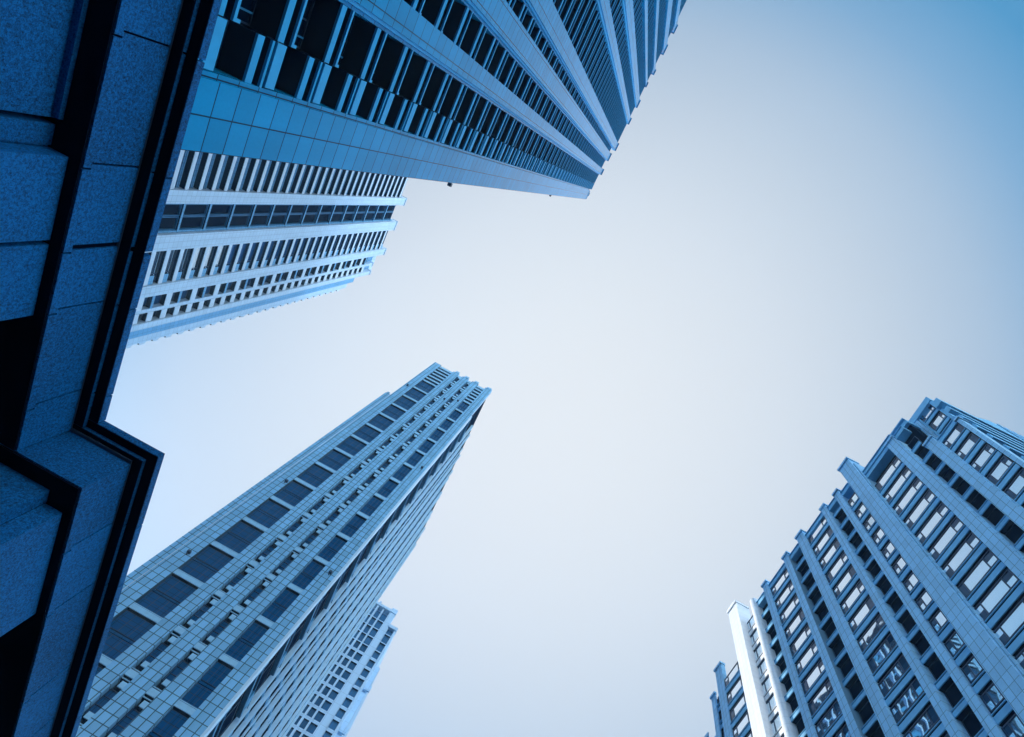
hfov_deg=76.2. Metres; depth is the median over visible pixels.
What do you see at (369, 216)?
window
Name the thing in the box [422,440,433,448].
window
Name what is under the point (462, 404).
window
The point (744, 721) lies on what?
window
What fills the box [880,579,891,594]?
window
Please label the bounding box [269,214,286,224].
window
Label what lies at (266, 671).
window
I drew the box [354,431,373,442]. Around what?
window
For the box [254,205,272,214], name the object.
window
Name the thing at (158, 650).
window
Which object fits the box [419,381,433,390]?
window
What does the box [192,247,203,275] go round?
window
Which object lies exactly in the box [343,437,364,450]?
window
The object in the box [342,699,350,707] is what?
window
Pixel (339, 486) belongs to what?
window
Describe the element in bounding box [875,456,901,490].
window
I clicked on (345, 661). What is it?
window
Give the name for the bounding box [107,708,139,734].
window
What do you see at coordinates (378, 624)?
window
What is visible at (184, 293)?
window
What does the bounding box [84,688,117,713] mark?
window
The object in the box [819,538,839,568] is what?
window
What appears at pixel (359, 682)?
window
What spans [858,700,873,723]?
window
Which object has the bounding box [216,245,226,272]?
window
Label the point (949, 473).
window
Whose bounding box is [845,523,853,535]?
window
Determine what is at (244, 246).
window
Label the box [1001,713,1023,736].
window
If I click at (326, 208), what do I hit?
window
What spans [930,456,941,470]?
window
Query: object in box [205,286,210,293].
window
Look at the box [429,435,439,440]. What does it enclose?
window
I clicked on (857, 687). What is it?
window
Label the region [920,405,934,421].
window
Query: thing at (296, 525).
window
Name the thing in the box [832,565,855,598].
window
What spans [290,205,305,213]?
window
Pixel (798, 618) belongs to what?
window
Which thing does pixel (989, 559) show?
window
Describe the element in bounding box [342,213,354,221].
window
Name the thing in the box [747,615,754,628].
window
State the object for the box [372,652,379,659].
window
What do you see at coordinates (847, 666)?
window
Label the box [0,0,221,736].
granite building
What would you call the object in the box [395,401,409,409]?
window
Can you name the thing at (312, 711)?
window
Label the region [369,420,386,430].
window
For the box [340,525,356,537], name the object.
window
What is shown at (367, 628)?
window
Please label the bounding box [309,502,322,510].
window
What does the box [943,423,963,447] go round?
window
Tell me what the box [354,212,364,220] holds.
window
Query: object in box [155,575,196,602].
window
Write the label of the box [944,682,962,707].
window
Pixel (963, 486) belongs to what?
window
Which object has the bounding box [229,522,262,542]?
window
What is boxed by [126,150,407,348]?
slatted tower
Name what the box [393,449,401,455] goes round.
window
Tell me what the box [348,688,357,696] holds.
window
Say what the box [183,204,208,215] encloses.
window
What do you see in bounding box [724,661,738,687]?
window
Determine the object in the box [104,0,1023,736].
sky
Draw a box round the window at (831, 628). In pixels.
[825,621,835,638]
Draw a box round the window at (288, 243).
[283,239,290,262]
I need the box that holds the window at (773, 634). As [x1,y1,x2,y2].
[770,628,776,639]
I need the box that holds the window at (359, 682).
[354,679,362,686]
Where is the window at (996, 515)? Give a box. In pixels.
[986,507,1004,525]
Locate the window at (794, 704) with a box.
[790,696,797,712]
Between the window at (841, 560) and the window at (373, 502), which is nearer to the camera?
the window at (841, 560)
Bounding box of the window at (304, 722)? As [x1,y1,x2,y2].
[299,720,307,728]
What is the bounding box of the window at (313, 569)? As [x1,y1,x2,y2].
[302,561,323,577]
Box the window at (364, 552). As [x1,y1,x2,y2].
[357,540,370,564]
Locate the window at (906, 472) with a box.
[884,466,911,502]
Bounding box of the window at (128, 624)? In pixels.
[110,610,153,641]
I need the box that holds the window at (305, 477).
[298,472,322,487]
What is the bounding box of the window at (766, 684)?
[762,675,770,693]
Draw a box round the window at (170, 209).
[163,204,182,215]
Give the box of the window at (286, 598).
[274,589,297,608]
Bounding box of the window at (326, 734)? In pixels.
[323,732,331,736]
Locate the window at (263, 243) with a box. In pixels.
[257,242,265,266]
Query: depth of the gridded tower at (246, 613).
76.22 m
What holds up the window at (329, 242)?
in the slatted tower at (240, 237)
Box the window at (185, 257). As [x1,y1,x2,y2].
[179,249,190,277]
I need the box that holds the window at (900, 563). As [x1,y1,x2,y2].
[892,556,906,575]
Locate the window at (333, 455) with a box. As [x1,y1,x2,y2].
[326,451,349,464]
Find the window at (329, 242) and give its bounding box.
[325,236,332,255]
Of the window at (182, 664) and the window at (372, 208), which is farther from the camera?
the window at (372, 208)
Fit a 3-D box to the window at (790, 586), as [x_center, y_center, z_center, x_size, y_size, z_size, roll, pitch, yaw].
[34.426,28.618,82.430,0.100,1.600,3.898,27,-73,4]
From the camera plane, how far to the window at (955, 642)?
52.25 m
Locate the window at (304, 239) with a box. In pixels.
[298,238,305,259]
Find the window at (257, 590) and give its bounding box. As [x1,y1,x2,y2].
[243,586,263,601]
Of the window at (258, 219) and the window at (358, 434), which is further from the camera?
the window at (258, 219)
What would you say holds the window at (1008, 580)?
in the ribbed block
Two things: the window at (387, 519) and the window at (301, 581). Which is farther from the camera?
the window at (387, 519)
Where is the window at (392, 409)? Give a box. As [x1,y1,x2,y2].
[386,406,403,416]
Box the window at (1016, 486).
[1004,468,1023,499]
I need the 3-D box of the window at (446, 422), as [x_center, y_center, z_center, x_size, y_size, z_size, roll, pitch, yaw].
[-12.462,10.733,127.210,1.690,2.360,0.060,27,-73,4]
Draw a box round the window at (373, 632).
[369,628,377,636]
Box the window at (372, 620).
[368,618,374,624]
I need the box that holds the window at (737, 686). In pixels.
[727,677,742,703]
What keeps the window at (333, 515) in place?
in the gridded tower at (246, 613)
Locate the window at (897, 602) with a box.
[890,595,902,613]
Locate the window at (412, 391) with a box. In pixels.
[409,389,424,398]
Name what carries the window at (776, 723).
in the ribbed block
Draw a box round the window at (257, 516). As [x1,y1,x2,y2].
[247,510,276,528]
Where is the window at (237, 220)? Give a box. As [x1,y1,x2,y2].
[229,215,250,226]
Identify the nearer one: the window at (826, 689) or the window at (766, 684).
the window at (826, 689)
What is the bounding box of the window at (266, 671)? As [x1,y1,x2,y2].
[254,652,277,693]
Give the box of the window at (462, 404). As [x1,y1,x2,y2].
[459,402,468,408]
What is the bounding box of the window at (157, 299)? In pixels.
[153,295,161,304]
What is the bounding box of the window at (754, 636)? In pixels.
[750,628,758,643]
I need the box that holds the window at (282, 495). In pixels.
[275,490,301,506]
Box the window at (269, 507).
[258,500,288,519]
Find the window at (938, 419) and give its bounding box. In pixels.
[930,411,945,429]
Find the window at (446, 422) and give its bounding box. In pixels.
[442,420,452,426]
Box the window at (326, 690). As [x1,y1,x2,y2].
[322,687,329,695]
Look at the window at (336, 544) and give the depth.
81.66 m
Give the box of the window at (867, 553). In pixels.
[861,548,871,562]
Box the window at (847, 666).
[840,657,853,677]
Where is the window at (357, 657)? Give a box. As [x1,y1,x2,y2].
[353,653,361,660]
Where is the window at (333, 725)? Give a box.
[329,720,338,730]
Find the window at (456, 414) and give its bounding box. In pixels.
[452,411,460,417]
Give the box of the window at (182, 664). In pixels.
[161,659,188,681]
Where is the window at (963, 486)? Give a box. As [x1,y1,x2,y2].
[955,479,969,494]
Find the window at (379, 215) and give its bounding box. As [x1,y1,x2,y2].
[374,212,383,219]
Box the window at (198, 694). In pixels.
[182,683,212,708]
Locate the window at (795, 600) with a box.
[780,594,798,623]
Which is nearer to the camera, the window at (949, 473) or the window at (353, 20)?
the window at (353, 20)
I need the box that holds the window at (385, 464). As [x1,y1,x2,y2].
[379,462,388,469]
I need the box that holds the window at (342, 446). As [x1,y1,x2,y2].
[338,443,357,455]
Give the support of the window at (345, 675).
in the tower at (333, 706)
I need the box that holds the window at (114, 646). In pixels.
[102,632,130,659]
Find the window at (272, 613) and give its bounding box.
[262,604,284,622]
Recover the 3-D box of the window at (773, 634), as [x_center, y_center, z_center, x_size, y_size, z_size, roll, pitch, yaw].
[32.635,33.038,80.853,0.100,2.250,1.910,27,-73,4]
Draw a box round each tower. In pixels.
[76,362,491,736]
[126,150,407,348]
[181,0,686,198]
[285,601,397,736]
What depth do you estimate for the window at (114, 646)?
57.15 m
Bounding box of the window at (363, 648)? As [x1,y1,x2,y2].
[359,645,366,651]
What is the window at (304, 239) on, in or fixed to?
in the slatted tower at (240, 237)
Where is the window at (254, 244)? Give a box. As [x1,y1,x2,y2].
[247,243,256,267]
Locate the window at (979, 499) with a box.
[970,492,985,509]
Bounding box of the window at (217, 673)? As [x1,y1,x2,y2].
[200,662,231,687]
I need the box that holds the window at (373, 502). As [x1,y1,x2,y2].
[367,497,381,508]
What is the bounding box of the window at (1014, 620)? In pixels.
[993,597,1023,645]
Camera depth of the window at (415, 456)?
110.10 m
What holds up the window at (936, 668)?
in the ribbed block
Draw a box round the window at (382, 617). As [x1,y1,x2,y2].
[379,614,386,621]
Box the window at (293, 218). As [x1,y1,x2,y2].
[286,214,302,224]
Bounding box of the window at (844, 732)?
[835,724,850,736]
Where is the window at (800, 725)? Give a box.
[796,717,804,734]
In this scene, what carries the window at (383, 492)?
in the gridded tower at (246, 613)
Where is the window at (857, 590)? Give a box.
[840,580,864,614]
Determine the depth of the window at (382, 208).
167.18 m
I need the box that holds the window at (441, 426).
[440,424,448,430]
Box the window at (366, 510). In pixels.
[360,505,374,515]
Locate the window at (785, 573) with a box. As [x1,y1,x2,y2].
[771,568,788,595]
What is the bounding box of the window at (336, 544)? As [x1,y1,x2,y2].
[327,537,345,551]
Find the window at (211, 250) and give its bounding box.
[204,246,214,274]
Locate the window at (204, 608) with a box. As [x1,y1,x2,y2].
[187,604,209,621]
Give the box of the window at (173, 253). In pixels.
[165,250,177,279]
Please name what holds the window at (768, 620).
in the ribbed block
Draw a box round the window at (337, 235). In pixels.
[332,235,338,252]
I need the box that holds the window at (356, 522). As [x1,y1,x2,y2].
[348,515,364,528]
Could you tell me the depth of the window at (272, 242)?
124.12 m
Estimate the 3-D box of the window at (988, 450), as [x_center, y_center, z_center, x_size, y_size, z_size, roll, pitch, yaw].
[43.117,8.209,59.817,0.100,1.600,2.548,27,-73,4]
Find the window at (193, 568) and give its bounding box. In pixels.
[180,560,215,582]
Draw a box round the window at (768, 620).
[766,614,771,624]
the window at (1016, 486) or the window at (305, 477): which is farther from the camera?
the window at (305, 477)
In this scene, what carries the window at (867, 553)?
in the ribbed block
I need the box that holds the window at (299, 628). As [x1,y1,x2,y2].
[286,617,306,652]
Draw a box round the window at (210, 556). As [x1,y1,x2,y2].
[195,547,231,570]
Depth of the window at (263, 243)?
121.24 m
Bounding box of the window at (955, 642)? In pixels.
[944,631,964,656]
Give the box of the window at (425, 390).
[415,385,429,392]
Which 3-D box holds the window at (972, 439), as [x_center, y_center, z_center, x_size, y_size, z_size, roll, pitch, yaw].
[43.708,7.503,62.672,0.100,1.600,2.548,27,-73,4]
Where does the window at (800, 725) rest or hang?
in the ribbed block
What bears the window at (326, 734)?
in the tower at (333, 706)
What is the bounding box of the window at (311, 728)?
[306,724,316,733]
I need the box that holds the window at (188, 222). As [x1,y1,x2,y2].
[179,216,205,229]
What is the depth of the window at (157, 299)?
100.34 m
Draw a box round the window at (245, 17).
[214,0,256,66]
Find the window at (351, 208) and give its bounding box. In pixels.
[346,205,357,212]
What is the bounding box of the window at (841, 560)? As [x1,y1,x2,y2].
[826,551,847,582]
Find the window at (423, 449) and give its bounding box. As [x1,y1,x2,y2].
[418,446,428,452]
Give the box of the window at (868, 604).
[848,596,874,631]
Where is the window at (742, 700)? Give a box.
[730,694,745,721]
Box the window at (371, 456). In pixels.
[366,454,375,460]
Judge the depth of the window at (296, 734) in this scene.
123.82 m
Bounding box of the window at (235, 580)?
[225,573,245,586]
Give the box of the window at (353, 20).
[338,17,355,64]
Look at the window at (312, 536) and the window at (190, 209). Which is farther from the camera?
the window at (190, 209)
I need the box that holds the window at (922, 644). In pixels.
[914,634,929,655]
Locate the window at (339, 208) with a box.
[334,205,345,212]
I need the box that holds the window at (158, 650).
[140,642,167,662]
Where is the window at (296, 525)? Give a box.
[285,522,300,532]
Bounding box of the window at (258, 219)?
[250,214,269,225]
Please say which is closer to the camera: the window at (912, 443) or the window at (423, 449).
the window at (912, 443)
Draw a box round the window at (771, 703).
[766,693,775,712]
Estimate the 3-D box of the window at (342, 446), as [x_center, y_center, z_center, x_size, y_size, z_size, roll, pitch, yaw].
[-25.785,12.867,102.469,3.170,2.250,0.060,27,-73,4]
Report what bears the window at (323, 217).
in the slatted tower at (240, 237)
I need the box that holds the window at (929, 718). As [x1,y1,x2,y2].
[903,704,939,736]
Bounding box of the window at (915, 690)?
[890,678,923,722]
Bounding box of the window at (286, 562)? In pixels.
[274,558,291,571]
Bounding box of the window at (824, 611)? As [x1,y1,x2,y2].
[818,605,828,620]
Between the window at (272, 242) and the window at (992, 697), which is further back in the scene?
the window at (272, 242)
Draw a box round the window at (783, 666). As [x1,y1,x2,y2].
[779,659,786,673]
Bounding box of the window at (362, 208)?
[357,205,367,212]
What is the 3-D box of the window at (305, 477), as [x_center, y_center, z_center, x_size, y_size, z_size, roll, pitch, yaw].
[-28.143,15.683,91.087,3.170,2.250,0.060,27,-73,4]
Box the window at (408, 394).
[405,393,420,400]
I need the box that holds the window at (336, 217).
[330,213,342,221]
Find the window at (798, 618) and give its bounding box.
[784,609,804,639]
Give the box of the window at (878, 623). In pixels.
[857,613,885,652]
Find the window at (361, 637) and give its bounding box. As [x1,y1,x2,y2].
[358,633,365,641]
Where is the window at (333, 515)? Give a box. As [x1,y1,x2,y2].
[324,512,337,522]
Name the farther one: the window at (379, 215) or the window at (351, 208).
the window at (379, 215)
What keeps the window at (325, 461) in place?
in the gridded tower at (246, 613)
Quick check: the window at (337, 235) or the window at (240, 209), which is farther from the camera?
the window at (337, 235)
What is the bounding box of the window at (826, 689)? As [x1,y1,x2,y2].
[808,678,832,715]
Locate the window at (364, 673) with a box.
[361,670,368,677]
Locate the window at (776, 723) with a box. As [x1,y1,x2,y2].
[771,713,781,733]
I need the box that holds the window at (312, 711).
[307,708,315,717]
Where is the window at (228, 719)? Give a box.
[216,692,243,736]
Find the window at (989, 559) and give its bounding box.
[957,549,999,597]
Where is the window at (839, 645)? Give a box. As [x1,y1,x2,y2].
[832,638,844,656]
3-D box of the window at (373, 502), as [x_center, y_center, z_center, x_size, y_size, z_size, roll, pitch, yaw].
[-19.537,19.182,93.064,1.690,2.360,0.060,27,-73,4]
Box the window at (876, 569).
[870,563,880,577]
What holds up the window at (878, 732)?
in the ribbed block
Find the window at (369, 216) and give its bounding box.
[364,212,374,220]
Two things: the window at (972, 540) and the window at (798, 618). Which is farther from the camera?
the window at (798, 618)
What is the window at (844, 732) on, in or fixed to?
in the ribbed block
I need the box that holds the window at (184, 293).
[181,290,187,298]
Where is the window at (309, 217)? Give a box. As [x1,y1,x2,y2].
[302,213,317,223]
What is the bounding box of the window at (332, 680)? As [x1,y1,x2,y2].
[328,677,336,685]
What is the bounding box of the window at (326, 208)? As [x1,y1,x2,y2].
[320,205,333,212]
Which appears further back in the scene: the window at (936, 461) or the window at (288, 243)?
the window at (288, 243)
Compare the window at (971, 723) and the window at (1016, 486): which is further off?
the window at (1016, 486)
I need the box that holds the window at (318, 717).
[314,712,323,721]
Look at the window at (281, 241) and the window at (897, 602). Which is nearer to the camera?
the window at (897, 602)
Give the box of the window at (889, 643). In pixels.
[867,633,897,673]
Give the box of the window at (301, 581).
[292,574,311,589]
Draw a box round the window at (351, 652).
[347,650,353,656]
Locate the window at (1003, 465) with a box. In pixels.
[986,456,1012,484]
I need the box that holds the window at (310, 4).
[294,0,314,48]
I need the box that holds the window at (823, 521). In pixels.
[808,517,826,543]
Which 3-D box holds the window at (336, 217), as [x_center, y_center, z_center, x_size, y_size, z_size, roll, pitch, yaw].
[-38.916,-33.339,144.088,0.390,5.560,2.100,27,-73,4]
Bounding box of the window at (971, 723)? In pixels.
[961,710,982,736]
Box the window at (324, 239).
[319,236,326,255]
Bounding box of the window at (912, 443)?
[908,436,922,448]
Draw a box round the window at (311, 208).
[306,205,320,213]
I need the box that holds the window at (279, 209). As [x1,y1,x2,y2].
[273,205,289,213]
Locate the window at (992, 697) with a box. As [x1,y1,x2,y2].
[980,682,1004,713]
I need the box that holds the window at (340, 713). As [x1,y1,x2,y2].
[335,709,344,718]
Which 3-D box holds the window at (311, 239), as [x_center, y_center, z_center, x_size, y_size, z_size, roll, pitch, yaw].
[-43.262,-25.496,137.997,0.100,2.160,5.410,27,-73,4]
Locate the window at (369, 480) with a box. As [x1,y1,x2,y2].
[362,477,373,484]
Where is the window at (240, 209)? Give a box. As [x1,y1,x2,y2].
[233,204,253,214]
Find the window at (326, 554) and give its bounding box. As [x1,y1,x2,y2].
[318,548,335,561]
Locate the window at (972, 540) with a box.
[942,532,980,578]
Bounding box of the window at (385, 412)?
[382,410,398,419]
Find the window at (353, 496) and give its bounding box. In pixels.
[345,494,356,502]
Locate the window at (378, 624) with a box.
[374,621,381,628]
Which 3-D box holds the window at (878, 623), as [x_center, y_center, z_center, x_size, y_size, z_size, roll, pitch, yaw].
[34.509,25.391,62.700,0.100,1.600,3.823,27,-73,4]
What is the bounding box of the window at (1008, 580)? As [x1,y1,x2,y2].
[974,568,1019,620]
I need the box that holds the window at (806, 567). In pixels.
[800,564,808,576]
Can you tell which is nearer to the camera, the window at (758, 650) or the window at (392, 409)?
the window at (758, 650)
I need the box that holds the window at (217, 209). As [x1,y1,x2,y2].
[210,204,232,214]
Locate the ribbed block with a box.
[704,397,1023,736]
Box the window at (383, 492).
[377,488,390,497]
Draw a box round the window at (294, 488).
[284,482,311,498]
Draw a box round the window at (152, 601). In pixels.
[136,591,177,617]
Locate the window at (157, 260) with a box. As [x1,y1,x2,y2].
[150,251,163,281]
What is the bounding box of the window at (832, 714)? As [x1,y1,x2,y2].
[815,700,841,736]
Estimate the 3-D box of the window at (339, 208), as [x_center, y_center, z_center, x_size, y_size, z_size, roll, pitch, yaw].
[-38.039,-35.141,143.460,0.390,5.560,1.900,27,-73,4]
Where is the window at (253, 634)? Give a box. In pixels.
[241,622,267,644]
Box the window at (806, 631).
[790,624,810,656]
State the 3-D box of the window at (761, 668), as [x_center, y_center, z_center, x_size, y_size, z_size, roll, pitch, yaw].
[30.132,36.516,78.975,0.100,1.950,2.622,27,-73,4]
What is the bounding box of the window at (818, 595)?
[812,590,821,605]
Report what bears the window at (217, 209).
in the slatted tower at (240, 237)
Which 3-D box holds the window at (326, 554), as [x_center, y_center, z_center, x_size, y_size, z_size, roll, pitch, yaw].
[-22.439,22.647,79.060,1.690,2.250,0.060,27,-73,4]
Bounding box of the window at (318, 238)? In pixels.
[312,237,319,257]
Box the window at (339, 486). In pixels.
[330,484,342,492]
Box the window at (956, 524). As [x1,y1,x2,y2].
[928,516,964,560]
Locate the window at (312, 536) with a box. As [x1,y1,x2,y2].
[301,534,316,544]
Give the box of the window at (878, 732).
[870,725,884,736]
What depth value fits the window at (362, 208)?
155.76 m
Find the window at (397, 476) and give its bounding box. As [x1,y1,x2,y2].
[392,472,404,480]
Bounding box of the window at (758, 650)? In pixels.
[754,643,761,659]
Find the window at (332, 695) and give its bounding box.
[328,691,337,699]
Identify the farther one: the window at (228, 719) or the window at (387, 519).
the window at (387, 519)
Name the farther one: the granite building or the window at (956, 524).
the window at (956, 524)
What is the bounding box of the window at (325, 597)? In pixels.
[313,588,330,618]
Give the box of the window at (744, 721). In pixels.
[733,711,749,736]
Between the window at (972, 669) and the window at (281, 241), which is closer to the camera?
the window at (972, 669)
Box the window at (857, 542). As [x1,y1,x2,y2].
[853,535,862,548]
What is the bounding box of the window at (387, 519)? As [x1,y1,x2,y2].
[375,519,387,543]
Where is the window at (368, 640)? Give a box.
[363,636,372,645]
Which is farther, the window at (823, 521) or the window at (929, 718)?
the window at (823, 521)
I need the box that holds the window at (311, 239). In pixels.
[305,237,313,256]
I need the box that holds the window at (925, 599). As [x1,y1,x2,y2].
[916,589,932,611]
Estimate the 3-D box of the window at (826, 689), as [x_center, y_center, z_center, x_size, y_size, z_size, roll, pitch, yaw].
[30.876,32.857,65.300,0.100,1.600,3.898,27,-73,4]
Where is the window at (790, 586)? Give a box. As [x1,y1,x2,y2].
[775,581,793,609]
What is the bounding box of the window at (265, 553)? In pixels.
[257,545,274,557]
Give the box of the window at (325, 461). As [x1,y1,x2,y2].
[319,457,341,470]
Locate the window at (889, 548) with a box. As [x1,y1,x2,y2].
[882,541,894,559]
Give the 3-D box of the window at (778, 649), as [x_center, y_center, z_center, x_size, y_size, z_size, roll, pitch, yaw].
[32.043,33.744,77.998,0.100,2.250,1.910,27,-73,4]
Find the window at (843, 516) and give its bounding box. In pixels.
[838,512,846,523]
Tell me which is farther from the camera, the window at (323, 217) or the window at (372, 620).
the window at (372, 620)
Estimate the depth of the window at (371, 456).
104.10 m
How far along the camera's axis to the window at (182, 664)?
57.76 m
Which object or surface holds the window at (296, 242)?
in the slatted tower at (240, 237)
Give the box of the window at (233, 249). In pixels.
[227,244,236,270]
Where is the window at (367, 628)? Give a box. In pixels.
[363,626,370,632]
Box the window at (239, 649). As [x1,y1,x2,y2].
[225,640,251,661]
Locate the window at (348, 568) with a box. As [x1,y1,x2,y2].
[337,561,352,590]
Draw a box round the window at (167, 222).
[158,216,178,230]
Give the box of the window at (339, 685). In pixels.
[335,681,343,689]
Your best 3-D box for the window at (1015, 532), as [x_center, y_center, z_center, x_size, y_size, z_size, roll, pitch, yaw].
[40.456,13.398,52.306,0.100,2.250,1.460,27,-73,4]
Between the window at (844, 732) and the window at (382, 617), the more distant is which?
the window at (382, 617)
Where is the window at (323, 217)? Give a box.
[317,213,330,222]
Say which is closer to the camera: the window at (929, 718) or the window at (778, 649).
the window at (929, 718)
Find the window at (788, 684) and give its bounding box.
[784,678,791,691]
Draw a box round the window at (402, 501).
[391,501,402,523]
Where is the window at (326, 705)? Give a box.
[321,701,330,710]
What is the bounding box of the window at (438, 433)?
[433,430,443,437]
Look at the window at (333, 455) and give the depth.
99.39 m
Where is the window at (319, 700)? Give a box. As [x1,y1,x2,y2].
[314,697,322,705]
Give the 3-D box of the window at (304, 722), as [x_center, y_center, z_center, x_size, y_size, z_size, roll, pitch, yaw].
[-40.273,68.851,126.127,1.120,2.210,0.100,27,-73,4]
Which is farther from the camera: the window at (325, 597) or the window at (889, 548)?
the window at (325, 597)
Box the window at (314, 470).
[306,465,331,480]
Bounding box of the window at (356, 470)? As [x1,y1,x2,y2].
[349,468,359,475]
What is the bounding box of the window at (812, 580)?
[806,576,814,590]
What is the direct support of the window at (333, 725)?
in the tower at (333, 706)
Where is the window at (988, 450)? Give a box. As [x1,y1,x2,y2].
[971,444,995,471]
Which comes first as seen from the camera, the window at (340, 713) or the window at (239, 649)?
the window at (239, 649)
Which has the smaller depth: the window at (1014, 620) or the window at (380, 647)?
the window at (1014, 620)
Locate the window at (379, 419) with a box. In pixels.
[374,415,392,426]
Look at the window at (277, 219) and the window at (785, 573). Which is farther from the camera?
the window at (277, 219)
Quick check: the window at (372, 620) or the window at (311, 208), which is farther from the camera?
the window at (372, 620)
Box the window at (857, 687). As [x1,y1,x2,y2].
[849,677,862,700]
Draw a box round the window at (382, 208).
[377,205,386,211]
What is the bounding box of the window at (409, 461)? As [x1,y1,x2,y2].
[406,458,416,466]
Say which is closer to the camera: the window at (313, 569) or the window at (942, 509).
the window at (942, 509)
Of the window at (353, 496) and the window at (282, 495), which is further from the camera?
the window at (353, 496)
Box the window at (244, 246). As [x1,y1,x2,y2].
[237,243,247,268]
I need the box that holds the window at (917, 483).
[893,477,923,515]
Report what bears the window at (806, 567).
in the ribbed block
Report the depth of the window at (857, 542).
73.68 m
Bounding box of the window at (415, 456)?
[410,452,422,461]
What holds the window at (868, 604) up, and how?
in the ribbed block
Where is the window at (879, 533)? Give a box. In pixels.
[872,527,884,544]
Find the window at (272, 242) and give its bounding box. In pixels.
[266,241,274,264]
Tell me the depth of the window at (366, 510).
90.63 m
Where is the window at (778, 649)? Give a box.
[774,643,780,656]
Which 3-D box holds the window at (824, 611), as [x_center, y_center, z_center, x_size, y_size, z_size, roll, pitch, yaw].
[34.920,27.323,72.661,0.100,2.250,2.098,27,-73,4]
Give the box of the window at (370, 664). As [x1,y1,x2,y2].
[366,660,374,668]
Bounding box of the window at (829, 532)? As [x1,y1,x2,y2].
[813,527,833,555]
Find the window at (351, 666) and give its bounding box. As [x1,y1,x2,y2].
[347,662,355,669]
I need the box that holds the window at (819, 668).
[801,659,824,694]
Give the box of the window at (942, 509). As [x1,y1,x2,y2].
[915,502,949,543]
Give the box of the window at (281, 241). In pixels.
[274,240,282,263]
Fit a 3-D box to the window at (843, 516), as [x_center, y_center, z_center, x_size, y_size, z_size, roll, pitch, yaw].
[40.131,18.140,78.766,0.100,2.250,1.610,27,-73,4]
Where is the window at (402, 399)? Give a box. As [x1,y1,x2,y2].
[398,397,414,406]
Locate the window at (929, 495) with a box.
[904,489,935,528]
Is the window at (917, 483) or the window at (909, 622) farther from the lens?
the window at (917, 483)
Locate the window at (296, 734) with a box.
[292,731,300,736]
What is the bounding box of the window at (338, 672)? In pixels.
[335,668,342,675]
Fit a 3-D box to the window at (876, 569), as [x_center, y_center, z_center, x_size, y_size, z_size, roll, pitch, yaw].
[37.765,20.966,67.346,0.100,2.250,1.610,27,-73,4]
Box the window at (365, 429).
[359,426,379,438]
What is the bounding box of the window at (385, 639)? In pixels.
[381,635,389,643]
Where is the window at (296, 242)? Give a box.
[290,239,298,260]
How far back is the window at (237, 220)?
110.42 m
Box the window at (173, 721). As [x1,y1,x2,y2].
[152,709,188,736]
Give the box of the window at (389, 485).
[383,480,397,491]
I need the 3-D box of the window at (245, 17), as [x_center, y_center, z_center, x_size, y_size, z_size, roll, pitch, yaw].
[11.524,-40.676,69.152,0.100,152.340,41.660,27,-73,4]
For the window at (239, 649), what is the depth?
62.09 m
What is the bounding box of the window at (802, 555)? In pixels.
[796,553,803,563]
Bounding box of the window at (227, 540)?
[216,533,248,552]
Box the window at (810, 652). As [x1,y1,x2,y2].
[795,641,817,674]
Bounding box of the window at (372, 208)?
[368,205,377,211]
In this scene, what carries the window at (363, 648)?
in the tower at (333, 706)
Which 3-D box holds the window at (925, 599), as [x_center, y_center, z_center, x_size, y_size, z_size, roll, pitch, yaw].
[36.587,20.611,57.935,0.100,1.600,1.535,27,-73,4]
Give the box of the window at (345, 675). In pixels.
[341,671,349,679]
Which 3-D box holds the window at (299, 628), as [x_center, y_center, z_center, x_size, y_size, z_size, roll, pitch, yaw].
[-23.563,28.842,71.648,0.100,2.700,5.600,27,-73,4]
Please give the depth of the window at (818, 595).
76.11 m
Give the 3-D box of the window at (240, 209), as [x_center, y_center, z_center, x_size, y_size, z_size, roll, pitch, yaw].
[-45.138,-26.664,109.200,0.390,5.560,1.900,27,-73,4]
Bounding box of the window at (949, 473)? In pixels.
[942,467,955,481]
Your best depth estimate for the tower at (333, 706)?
139.93 m
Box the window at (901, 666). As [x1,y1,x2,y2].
[878,654,909,696]
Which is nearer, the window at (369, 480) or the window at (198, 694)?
the window at (198, 694)
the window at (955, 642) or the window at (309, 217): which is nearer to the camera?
the window at (955, 642)
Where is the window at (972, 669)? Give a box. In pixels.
[961,655,983,683]
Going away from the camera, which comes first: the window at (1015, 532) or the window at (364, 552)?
the window at (1015, 532)
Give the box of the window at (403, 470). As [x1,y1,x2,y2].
[397,466,410,475]
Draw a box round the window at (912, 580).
[903,571,918,592]
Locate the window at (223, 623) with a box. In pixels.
[206,620,228,637]
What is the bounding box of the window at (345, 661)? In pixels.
[341,659,348,665]
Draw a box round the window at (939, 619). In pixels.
[929,609,947,632]
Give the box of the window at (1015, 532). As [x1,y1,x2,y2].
[1005,523,1023,543]
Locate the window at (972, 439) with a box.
[956,433,978,458]
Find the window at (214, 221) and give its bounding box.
[206,215,228,227]
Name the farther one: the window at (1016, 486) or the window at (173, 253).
the window at (173, 253)
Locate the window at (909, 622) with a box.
[902,614,915,633]
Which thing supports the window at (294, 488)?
in the gridded tower at (246, 613)
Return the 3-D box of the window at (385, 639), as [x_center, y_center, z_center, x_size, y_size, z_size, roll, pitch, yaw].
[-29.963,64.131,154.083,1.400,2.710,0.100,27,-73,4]
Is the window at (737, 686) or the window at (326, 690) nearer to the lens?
the window at (737, 686)
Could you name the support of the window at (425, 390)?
in the gridded tower at (246, 613)
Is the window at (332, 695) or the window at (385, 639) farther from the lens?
the window at (385, 639)
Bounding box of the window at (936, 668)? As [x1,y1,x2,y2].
[928,657,945,680]
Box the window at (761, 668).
[758,658,766,675]
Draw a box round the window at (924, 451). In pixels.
[918,447,929,459]
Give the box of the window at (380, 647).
[376,644,384,651]

